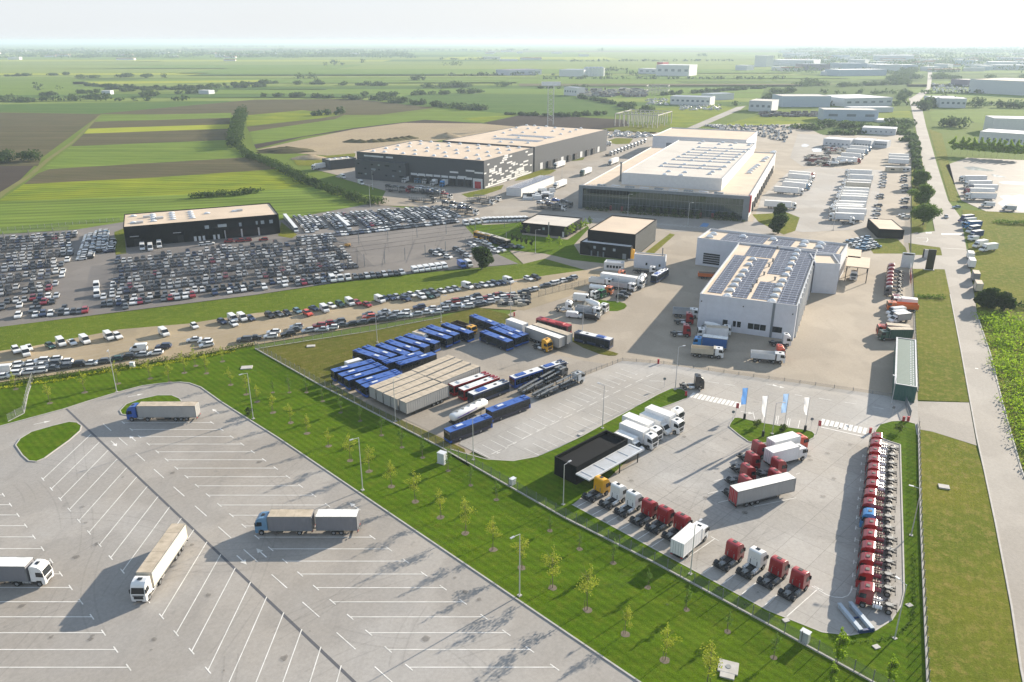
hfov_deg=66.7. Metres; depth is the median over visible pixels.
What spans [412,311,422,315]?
car
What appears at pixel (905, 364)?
green shed
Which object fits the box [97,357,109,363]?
car
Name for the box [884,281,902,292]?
tractor unit
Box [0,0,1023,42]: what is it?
sky
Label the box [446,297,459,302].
car
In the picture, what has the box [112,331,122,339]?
car
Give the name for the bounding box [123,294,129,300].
car
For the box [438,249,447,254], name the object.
car
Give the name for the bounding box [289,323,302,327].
car
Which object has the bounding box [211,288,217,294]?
car
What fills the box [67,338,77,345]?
car
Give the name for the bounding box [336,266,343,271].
car
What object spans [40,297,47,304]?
car
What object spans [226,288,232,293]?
car
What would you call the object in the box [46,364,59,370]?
car
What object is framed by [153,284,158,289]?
car
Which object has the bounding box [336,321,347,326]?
car
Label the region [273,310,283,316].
car
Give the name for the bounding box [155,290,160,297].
car
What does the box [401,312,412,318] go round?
car
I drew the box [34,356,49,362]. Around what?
car
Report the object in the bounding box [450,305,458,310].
car
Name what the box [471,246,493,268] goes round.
tree
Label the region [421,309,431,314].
car
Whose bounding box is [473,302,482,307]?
car
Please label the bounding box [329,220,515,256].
net wire
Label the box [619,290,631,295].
car
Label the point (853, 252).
canopy
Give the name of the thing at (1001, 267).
meadow
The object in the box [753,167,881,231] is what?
trailer yard
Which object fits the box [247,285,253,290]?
car
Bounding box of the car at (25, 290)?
[22,287,28,293]
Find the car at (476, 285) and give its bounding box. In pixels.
[472,283,480,288]
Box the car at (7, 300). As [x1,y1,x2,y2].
[3,297,11,303]
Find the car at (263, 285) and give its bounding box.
[261,283,267,289]
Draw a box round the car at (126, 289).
[123,286,129,293]
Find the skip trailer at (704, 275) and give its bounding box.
[698,271,715,278]
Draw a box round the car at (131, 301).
[129,298,134,304]
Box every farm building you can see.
[101,90,113,93]
[198,90,214,93]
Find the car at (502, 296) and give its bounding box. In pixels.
[496,294,507,298]
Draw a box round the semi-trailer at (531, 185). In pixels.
[506,175,553,196]
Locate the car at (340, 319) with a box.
[334,317,345,323]
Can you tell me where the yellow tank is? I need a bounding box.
[628,249,634,259]
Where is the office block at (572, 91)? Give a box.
[564,86,584,95]
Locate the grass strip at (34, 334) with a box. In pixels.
[0,259,583,350]
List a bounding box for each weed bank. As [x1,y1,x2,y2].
[986,310,1023,389]
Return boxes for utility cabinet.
[129,361,135,367]
[437,450,446,464]
[509,476,515,485]
[799,627,811,643]
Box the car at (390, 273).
[386,270,393,275]
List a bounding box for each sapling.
[9,373,15,389]
[42,381,50,402]
[76,370,86,391]
[108,361,120,382]
[144,360,152,376]
[164,361,171,381]
[175,352,187,372]
[189,345,196,365]
[202,352,209,372]
[223,368,233,384]
[242,375,250,393]
[268,393,275,410]
[283,403,294,422]
[302,413,309,429]
[324,428,333,444]
[335,393,342,407]
[342,433,357,459]
[363,444,374,463]
[377,416,384,435]
[382,460,397,482]
[397,426,405,439]
[403,469,420,497]
[419,435,425,456]
[434,488,445,517]
[444,450,451,463]
[459,496,477,532]
[467,466,473,483]
[485,516,502,543]
[492,482,499,498]
[510,534,530,567]
[540,544,561,587]
[574,563,598,609]
[576,531,582,548]
[611,538,618,562]
[621,605,633,633]
[645,568,652,585]
[658,623,682,659]
[684,586,692,609]
[699,639,724,681]
[724,612,733,631]
[771,632,781,658]
[828,660,839,681]
[833,626,849,664]
[886,653,899,681]
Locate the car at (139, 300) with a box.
[137,298,142,303]
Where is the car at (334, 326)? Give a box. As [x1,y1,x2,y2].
[326,324,338,329]
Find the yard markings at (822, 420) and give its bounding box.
[475,369,882,615]
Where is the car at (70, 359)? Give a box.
[61,357,73,363]
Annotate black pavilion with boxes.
[520,214,581,236]
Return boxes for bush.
[246,407,254,414]
[752,419,761,426]
[779,424,787,431]
[893,423,906,431]
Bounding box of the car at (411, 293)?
[406,291,416,296]
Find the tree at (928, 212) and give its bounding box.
[909,203,942,224]
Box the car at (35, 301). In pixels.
[32,299,38,304]
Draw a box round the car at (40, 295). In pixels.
[36,292,44,299]
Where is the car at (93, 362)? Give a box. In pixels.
[83,359,97,365]
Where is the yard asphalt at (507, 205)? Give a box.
[335,136,745,221]
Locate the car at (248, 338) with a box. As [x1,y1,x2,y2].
[236,335,251,342]
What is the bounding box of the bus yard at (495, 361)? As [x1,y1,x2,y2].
[371,327,605,437]
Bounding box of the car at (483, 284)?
[478,281,488,286]
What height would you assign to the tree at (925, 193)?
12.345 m
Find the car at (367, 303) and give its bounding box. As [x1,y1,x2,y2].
[362,301,372,306]
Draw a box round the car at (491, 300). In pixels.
[483,298,495,303]
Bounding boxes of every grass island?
[16,422,80,460]
[121,395,180,413]
[598,300,626,310]
[730,418,813,441]
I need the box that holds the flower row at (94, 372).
[0,348,235,388]
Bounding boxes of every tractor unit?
[532,337,552,351]
[554,300,573,311]
[581,475,610,502]
[597,481,627,509]
[613,489,643,517]
[628,497,658,526]
[640,273,646,283]
[644,504,675,534]
[660,511,692,541]
[670,323,690,336]
[671,406,684,419]
[674,311,693,324]
[679,373,704,389]
[712,538,745,571]
[722,473,752,496]
[724,462,756,484]
[729,450,761,472]
[735,546,768,579]
[736,439,766,459]
[756,555,789,589]
[757,456,787,477]
[768,332,791,346]
[768,467,781,475]
[775,344,785,357]
[777,566,811,601]
[841,216,854,224]
[850,270,857,280]
[855,565,895,597]
[855,581,897,614]
[856,552,895,581]
[857,540,896,569]
[859,497,894,522]
[859,507,895,534]
[859,529,896,557]
[860,518,897,544]
[861,488,895,512]
[863,479,896,503]
[864,470,896,493]
[865,454,896,476]
[865,462,897,484]
[866,446,897,468]
[867,439,897,460]
[869,432,898,452]
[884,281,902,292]
[884,285,902,296]
[885,270,902,280]
[885,274,902,284]
[885,277,902,288]
[886,266,903,277]
[887,263,903,273]
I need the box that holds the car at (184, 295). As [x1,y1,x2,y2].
[182,292,188,298]
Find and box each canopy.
[844,256,869,282]
[846,249,861,269]
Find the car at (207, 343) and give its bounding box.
[199,341,213,347]
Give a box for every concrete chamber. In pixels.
[240,365,252,369]
[717,659,738,680]
[872,644,880,649]
[938,483,949,489]
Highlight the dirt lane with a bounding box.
[0,270,605,381]
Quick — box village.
[0,50,1023,71]
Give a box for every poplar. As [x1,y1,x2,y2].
[948,136,958,149]
[956,137,964,153]
[963,137,974,155]
[968,137,979,154]
[974,138,984,151]
[982,138,992,151]
[988,138,997,157]
[995,138,1003,157]
[998,140,1009,153]
[1003,139,1015,153]
[1009,139,1021,158]
[1019,143,1023,159]
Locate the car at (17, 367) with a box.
[11,365,22,369]
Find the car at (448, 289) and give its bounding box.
[444,286,453,292]
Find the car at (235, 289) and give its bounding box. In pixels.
[233,286,239,292]
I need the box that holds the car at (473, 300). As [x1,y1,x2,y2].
[468,298,476,302]
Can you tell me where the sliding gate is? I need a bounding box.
[905,397,911,416]
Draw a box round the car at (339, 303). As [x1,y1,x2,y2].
[335,300,344,306]
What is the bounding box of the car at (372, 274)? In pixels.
[369,271,376,277]
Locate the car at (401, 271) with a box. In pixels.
[398,269,405,274]
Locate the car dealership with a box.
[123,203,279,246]
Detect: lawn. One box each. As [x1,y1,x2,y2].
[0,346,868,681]
[435,388,925,681]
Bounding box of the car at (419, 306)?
[412,303,425,309]
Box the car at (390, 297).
[386,294,395,300]
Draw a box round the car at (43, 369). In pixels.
[33,366,47,373]
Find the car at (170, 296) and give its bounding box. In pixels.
[168,294,172,300]
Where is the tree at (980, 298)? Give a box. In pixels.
[973,289,988,306]
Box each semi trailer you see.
[369,370,417,399]
[376,373,424,403]
[383,376,431,406]
[390,380,439,410]
[399,383,448,413]
[412,355,454,372]
[419,358,462,376]
[427,361,470,379]
[435,364,479,384]
[525,325,564,347]
[532,322,572,344]
[728,472,795,507]
[888,153,908,156]
[888,155,908,158]
[888,158,908,164]
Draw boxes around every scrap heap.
[496,292,530,304]
[758,110,817,116]
[803,154,830,165]
[822,145,847,153]
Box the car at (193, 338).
[186,336,201,342]
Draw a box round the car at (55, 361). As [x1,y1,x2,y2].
[45,359,60,364]
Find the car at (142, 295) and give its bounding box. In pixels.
[139,293,144,298]
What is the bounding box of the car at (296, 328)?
[288,326,302,330]
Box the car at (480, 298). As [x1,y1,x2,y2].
[475,296,483,300]
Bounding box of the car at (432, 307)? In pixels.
[425,305,436,309]
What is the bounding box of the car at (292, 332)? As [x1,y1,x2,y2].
[280,329,295,337]
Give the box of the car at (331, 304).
[327,302,336,308]
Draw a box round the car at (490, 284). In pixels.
[485,281,494,286]
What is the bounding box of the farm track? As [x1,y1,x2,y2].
[0,115,99,197]
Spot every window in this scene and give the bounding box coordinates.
[703,255,719,258]
[703,257,719,260]
[748,323,753,328]
[754,324,759,329]
[760,325,765,330]
[772,326,781,332]
[880,233,900,236]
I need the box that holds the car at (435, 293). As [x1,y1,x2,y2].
[430,290,440,297]
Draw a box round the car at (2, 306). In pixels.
[0,303,5,309]
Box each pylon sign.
[922,249,928,257]
[923,249,936,270]
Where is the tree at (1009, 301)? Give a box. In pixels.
[996,291,1016,310]
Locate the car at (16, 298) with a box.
[13,296,19,302]
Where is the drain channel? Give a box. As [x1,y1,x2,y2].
[66,409,355,681]
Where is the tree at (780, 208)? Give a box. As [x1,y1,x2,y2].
[773,202,787,215]
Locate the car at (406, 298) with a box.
[399,294,411,301]
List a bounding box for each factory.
[496,69,541,74]
[559,69,586,76]
[638,68,655,73]
[656,64,696,75]
[735,65,753,69]
[754,55,773,66]
[978,128,1023,145]
[983,115,1023,130]
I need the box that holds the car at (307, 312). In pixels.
[302,308,312,316]
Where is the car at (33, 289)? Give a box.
[29,287,36,292]
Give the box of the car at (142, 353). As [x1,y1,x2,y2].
[135,351,148,357]
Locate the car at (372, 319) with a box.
[367,317,377,323]
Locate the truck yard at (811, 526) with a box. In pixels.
[459,361,917,633]
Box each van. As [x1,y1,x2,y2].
[0,363,11,372]
[20,345,30,356]
[55,335,66,346]
[78,333,90,344]
[102,329,114,340]
[129,342,147,351]
[139,242,144,250]
[147,242,152,250]
[156,239,161,247]
[157,326,169,336]
[227,312,237,321]
[236,311,247,321]
[319,303,329,312]
[328,273,336,281]
[344,296,354,305]
[344,357,362,364]
[374,294,385,302]
[410,265,418,272]
[412,330,429,338]
[416,264,424,271]
[422,264,430,270]
[428,263,435,269]
[434,262,441,269]
[440,261,447,268]
[457,259,465,267]
[461,280,473,288]
[464,258,472,266]
[502,275,514,283]
[566,310,582,318]
[573,292,592,301]
[584,312,600,320]
[886,306,906,313]
[887,309,907,317]
[887,311,911,322]
[960,217,976,223]
[967,235,979,240]
[981,201,995,206]
[1001,205,1016,210]
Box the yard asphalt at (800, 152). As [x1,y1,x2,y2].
[790,134,837,165]
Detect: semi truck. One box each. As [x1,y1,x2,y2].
[0,557,53,586]
[126,401,200,420]
[129,523,187,601]
[311,162,325,169]
[439,179,447,186]
[553,160,565,168]
[553,179,566,188]
[579,167,591,175]
[600,271,644,288]
[608,157,618,164]
[764,200,796,209]
[774,186,803,194]
[782,181,810,189]
[784,178,812,186]
[788,173,814,181]
[789,170,814,175]
[828,212,864,221]
[829,205,863,212]
[830,203,864,206]
[831,207,866,214]
[833,200,866,207]
[834,195,867,201]
[836,193,867,199]
[837,156,860,162]
[837,190,868,193]
[838,186,869,190]
[841,152,864,158]
[841,181,870,187]
[842,179,871,181]
[844,169,871,174]
[845,174,873,179]
[846,148,868,154]
[850,145,871,151]
[958,175,986,181]
[963,180,992,187]
[963,187,995,193]
[964,192,996,199]
[967,184,998,190]
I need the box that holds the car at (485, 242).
[482,240,491,244]
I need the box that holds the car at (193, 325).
[190,322,198,328]
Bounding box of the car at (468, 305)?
[460,302,473,308]
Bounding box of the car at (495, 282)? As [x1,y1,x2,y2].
[490,279,500,285]
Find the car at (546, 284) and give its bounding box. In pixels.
[539,282,550,287]
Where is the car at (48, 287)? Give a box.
[45,284,52,290]
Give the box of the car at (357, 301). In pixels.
[353,299,361,304]
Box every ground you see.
[0,43,1023,681]
[976,303,1023,471]
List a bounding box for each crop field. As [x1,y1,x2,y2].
[0,77,104,94]
[0,169,311,200]
[0,187,371,233]
[44,140,244,168]
[73,80,258,83]
[84,124,228,133]
[95,113,230,121]
[247,110,338,125]
[250,115,422,143]
[387,93,625,116]
[395,108,507,121]
[462,115,512,121]
[622,105,732,126]
[929,108,1023,122]
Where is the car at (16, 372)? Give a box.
[6,369,21,376]
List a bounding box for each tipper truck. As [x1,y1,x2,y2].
[451,320,476,334]
[575,304,601,315]
[589,276,613,284]
[610,280,636,291]
[673,307,698,318]
[691,344,723,358]
[750,349,785,363]
[886,300,918,312]
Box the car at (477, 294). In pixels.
[469,292,481,297]
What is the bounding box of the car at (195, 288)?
[192,286,197,291]
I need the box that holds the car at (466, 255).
[462,253,471,257]
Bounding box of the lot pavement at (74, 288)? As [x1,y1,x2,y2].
[0,204,517,326]
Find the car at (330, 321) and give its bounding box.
[325,319,334,324]
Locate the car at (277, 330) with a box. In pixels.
[266,328,280,333]
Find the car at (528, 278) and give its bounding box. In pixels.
[523,275,533,280]
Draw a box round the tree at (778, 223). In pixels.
[768,214,789,233]
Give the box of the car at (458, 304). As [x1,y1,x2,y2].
[450,302,462,306]
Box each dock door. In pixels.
[450,178,454,184]
[458,179,462,185]
[466,180,470,186]
[475,181,480,188]
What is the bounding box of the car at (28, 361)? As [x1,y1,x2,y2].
[20,359,36,365]
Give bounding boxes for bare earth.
[258,123,514,155]
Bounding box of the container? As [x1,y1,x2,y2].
[506,317,527,331]
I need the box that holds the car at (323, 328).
[315,326,328,331]
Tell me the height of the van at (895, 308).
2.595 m
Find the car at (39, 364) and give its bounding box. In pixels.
[33,362,48,367]
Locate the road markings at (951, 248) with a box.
[926,232,977,368]
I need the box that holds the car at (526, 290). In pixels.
[517,288,529,292]
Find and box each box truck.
[401,176,408,182]
[430,179,437,185]
[615,429,644,452]
[619,419,658,449]
[622,412,662,440]
[639,411,671,434]
[645,404,684,434]
[670,521,709,558]
[693,334,727,349]
[696,325,728,336]
[701,321,731,334]
[763,441,807,465]
[766,431,808,447]
[876,322,909,333]
[877,327,913,340]
[892,296,917,302]
[958,214,974,221]
[961,220,982,228]
[965,224,981,232]
[966,250,974,258]
[967,229,984,237]
[967,257,976,267]
[970,270,980,280]
[972,239,988,247]
[973,279,983,291]
[979,242,998,251]
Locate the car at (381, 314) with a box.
[376,312,386,317]
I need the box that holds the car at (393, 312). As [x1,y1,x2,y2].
[388,310,399,315]
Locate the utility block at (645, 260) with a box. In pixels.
[634,248,666,269]
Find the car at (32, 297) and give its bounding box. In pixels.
[29,293,36,300]
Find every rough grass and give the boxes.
[258,307,509,465]
[572,337,617,355]
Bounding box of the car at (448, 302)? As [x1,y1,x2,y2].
[441,300,452,304]
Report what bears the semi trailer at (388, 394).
on the bus yard at (495, 361)
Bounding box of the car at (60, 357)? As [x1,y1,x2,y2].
[50,355,62,359]
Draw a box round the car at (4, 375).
[0,372,9,378]
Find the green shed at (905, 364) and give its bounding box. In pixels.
[892,337,917,402]
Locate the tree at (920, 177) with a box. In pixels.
[911,169,931,186]
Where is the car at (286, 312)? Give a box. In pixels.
[282,309,291,315]
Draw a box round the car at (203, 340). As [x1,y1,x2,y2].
[197,337,212,343]
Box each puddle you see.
[812,148,821,151]
[964,166,993,170]
[998,194,1023,211]
[999,181,1023,184]
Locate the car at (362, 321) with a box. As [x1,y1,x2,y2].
[357,319,367,323]
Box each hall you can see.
[587,215,656,251]
[621,140,754,190]
[652,127,757,147]
[670,95,714,105]
[697,242,817,340]
[748,98,778,111]
[772,94,830,106]
[817,107,878,120]
[823,137,855,147]
[828,94,892,106]
[844,106,893,111]
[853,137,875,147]
[861,125,897,134]
[873,139,890,147]
[951,79,969,84]
[968,78,1023,95]
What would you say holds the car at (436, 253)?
on the lot pavement at (74, 288)
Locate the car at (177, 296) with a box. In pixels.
[174,293,180,299]
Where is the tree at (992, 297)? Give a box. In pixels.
[985,287,1002,307]
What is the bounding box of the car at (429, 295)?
[424,292,434,298]
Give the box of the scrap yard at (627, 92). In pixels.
[576,87,648,96]
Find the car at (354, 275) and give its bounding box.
[351,273,358,278]
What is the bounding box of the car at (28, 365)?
[22,363,34,369]
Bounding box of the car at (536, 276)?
[530,273,541,279]
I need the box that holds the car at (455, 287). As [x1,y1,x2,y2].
[451,285,460,290]
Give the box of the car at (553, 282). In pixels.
[549,280,558,284]
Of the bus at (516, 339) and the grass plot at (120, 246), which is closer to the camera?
the bus at (516, 339)
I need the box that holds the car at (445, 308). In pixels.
[437,306,449,311]
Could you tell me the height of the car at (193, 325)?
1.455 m
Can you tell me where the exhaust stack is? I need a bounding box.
[619,162,622,181]
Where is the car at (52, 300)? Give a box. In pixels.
[49,298,55,303]
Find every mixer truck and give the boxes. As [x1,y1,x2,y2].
[583,298,608,312]
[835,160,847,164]
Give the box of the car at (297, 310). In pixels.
[292,307,301,313]
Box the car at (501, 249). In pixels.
[496,247,505,251]
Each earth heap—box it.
[255,146,315,153]
[292,154,325,159]
[343,139,354,142]
[351,139,367,142]
[366,139,379,142]
[385,138,400,141]
[431,132,461,138]
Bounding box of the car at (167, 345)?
[154,342,171,348]
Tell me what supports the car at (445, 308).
on the dirt lane
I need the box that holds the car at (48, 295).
[45,292,51,298]
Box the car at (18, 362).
[12,360,22,366]
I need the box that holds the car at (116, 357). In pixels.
[109,355,122,360]
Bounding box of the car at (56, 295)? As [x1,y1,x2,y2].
[53,292,59,297]
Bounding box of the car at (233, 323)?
[228,320,238,326]
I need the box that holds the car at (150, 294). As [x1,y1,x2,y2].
[147,292,152,297]
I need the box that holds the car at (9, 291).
[5,289,12,295]
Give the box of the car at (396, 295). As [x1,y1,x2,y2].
[392,293,399,299]
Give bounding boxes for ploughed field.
[0,112,100,165]
[0,166,32,191]
[25,157,274,183]
[72,129,227,145]
[89,118,229,128]
[101,99,432,114]
[247,115,342,131]
[254,120,485,148]
[485,115,627,128]
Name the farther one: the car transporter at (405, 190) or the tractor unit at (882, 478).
the car transporter at (405, 190)
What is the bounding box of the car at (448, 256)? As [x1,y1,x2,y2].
[443,254,452,258]
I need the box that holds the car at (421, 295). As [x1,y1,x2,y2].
[417,292,426,299]
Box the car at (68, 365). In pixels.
[59,362,71,368]
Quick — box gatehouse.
[554,430,642,484]
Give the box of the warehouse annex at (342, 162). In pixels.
[322,156,355,169]
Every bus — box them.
[330,359,375,381]
[338,362,381,385]
[344,366,388,389]
[352,348,388,363]
[355,369,399,393]
[361,345,396,358]
[361,372,401,397]
[375,342,410,356]
[382,351,423,370]
[384,339,419,352]
[394,336,429,353]
[395,352,436,372]
[403,333,439,352]
[418,328,452,347]
[426,324,459,343]
[441,322,473,341]
[444,413,492,442]
[448,371,490,395]
[458,375,499,400]
[467,379,509,402]
[469,314,499,330]
[473,230,492,240]
[479,330,513,350]
[486,395,530,421]
[489,326,521,346]
[490,235,510,245]
[496,324,528,343]
[509,359,566,387]
[536,316,571,332]
[574,330,613,348]
[650,267,668,282]
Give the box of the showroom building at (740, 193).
[578,147,775,220]
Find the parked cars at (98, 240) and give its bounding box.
[0,83,967,318]
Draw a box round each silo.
[589,67,592,75]
[596,67,599,75]
[599,67,604,75]
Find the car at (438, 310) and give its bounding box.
[431,308,443,314]
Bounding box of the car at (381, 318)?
[377,316,386,320]
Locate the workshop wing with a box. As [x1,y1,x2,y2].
[695,228,847,280]
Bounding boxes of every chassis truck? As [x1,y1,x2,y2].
[588,288,606,297]
[588,290,599,299]
[618,269,625,273]
[632,265,655,274]
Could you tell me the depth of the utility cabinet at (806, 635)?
115.47 m
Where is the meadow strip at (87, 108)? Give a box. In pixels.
[0,101,231,113]
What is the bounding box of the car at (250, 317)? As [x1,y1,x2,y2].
[246,314,255,320]
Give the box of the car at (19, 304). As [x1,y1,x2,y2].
[16,301,22,307]
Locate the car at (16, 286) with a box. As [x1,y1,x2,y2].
[12,283,19,289]
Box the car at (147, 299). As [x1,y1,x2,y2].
[145,297,150,302]
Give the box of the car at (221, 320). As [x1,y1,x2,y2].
[216,317,227,324]
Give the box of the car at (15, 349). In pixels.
[10,344,20,353]
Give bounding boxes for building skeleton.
[614,109,671,127]
[646,85,669,93]
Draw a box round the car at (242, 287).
[240,285,246,291]
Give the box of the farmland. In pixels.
[0,45,1023,105]
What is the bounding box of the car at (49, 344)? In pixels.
[44,341,55,348]
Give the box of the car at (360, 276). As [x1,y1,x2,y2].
[358,273,364,278]
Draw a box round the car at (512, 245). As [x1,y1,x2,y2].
[508,243,516,248]
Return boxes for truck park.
[0,382,636,681]
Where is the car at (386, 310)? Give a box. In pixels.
[377,308,390,312]
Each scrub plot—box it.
[760,81,912,98]
[806,118,914,134]
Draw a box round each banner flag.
[741,388,747,419]
[762,395,767,436]
[781,393,788,429]
[804,397,809,431]
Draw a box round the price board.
[900,252,914,267]
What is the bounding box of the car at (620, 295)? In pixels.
[615,293,628,298]
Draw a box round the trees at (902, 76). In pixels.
[0,45,1023,172]
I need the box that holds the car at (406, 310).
[400,309,410,312]
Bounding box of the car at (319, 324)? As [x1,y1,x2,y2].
[312,321,326,327]
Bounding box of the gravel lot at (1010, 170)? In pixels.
[947,158,1023,212]
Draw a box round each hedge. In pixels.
[223,105,248,147]
[236,143,252,158]
[242,152,388,204]
[585,206,608,210]
[620,210,700,218]
[711,216,744,221]
[830,554,917,642]
[915,293,945,298]
[993,219,1023,224]
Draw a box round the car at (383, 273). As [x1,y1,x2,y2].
[380,270,387,276]
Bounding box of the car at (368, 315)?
[362,313,374,318]
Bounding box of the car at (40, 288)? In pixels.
[37,286,43,291]
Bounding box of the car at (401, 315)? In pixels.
[394,312,405,318]
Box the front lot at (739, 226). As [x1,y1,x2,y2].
[569,211,776,234]
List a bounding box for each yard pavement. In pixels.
[315,123,917,453]
[610,454,640,476]
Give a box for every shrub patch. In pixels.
[0,148,42,162]
[188,187,264,197]
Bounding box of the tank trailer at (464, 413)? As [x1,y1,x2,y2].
[449,398,487,424]
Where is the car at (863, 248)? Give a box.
[855,246,866,250]
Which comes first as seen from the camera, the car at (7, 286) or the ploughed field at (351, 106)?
the car at (7, 286)
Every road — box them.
[688,106,744,127]
[904,231,939,246]
[908,255,944,268]
[909,98,1023,673]
[912,65,931,98]
[918,401,976,444]
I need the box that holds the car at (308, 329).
[301,326,314,333]
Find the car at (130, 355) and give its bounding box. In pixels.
[122,352,135,359]
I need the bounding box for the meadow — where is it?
[962,209,1023,303]
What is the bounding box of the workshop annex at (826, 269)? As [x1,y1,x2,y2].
[810,253,839,293]
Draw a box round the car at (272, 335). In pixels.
[263,332,277,338]
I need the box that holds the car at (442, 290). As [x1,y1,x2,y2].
[436,288,446,293]
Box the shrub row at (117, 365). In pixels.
[1,342,257,385]
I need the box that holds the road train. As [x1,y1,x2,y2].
[254,509,359,534]
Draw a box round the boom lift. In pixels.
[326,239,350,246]
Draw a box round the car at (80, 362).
[70,359,85,367]
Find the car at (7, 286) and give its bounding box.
[4,284,11,289]
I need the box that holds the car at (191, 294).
[189,290,195,297]
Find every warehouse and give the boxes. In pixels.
[354,140,532,188]
[442,124,606,171]
[701,92,733,99]
[773,59,820,65]
[782,53,805,56]
[795,64,829,69]
[825,69,886,75]
[830,63,866,68]
[832,55,849,58]
[847,59,868,62]
[867,64,899,70]
[870,61,888,63]
[873,55,913,60]
[900,64,917,68]
[920,66,940,70]
[924,96,956,101]
[934,64,952,68]
[936,97,966,107]
[955,60,977,64]
[977,66,995,69]
[986,61,1016,64]
[988,64,1023,69]
[998,57,1023,61]
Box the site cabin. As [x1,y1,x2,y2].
[604,259,624,270]
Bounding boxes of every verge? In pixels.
[871,238,906,253]
[908,243,941,254]
[910,154,926,232]
[911,269,968,401]
[920,430,1021,681]
[929,129,958,201]
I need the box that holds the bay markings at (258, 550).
[0,394,558,681]
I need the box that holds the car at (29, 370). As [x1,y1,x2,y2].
[20,368,34,375]
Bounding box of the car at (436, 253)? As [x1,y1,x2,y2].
[432,251,441,255]
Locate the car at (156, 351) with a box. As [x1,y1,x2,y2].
[148,349,163,355]
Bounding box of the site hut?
[885,166,899,171]
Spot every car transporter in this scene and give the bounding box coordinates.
[385,186,410,192]
[408,195,436,202]
[411,188,433,194]
[426,192,452,199]
[441,203,470,209]
[449,208,478,215]
[466,198,494,204]
[474,194,500,201]
[517,365,567,392]
[531,370,584,397]
[537,203,566,210]
[544,200,572,207]
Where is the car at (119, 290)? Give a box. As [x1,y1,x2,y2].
[117,288,122,294]
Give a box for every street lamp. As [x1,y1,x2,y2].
[107,350,117,392]
[239,373,254,419]
[349,437,364,490]
[393,376,399,421]
[471,415,479,459]
[510,281,516,316]
[510,534,521,597]
[561,460,571,505]
[597,382,604,428]
[674,345,685,389]
[688,519,702,574]
[771,402,785,433]
[892,576,906,639]
[909,485,921,536]
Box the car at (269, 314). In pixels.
[264,310,275,318]
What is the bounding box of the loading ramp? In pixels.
[837,601,874,633]
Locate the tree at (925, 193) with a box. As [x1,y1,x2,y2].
[907,184,935,203]
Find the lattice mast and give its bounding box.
[541,82,560,124]
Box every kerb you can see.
[0,382,640,681]
[15,421,81,461]
[119,395,181,414]
[451,388,687,460]
[572,420,917,635]
[728,417,814,442]
[950,294,1023,681]
[977,315,1023,476]
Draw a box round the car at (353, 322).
[347,320,357,326]
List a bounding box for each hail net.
[131,239,348,286]
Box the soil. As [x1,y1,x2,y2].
[13,360,776,663]
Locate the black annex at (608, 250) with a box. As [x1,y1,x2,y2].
[580,237,633,259]
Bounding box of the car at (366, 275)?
[363,272,370,278]
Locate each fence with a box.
[8,373,33,421]
[254,315,441,348]
[255,344,893,681]
[622,358,872,393]
[910,160,911,252]
[911,266,919,390]
[917,422,930,681]
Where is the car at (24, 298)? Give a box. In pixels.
[21,296,27,301]
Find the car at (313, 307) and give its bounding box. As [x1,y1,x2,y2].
[308,305,318,310]
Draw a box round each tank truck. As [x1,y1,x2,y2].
[589,284,613,294]
[827,161,838,165]
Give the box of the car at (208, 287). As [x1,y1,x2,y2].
[205,284,211,290]
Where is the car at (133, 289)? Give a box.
[131,287,136,292]
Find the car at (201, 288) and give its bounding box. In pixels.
[199,286,204,291]
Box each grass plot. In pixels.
[114,229,125,254]
[278,222,296,237]
[293,153,354,165]
[462,185,502,196]
[469,222,622,262]
[515,168,555,180]
[604,123,668,133]
[608,138,632,143]
[645,233,674,252]
[727,111,911,125]
[752,212,799,233]
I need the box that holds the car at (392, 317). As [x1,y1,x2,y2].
[385,315,397,320]
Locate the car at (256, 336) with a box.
[251,334,261,339]
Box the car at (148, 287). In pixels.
[146,285,151,290]
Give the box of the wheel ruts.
[0,273,591,362]
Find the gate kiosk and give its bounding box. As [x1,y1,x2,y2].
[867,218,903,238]
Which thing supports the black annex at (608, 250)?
on the yard pavement at (838, 342)
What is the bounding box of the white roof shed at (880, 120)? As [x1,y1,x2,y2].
[874,118,893,122]
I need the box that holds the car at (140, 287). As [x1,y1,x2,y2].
[138,285,143,291]

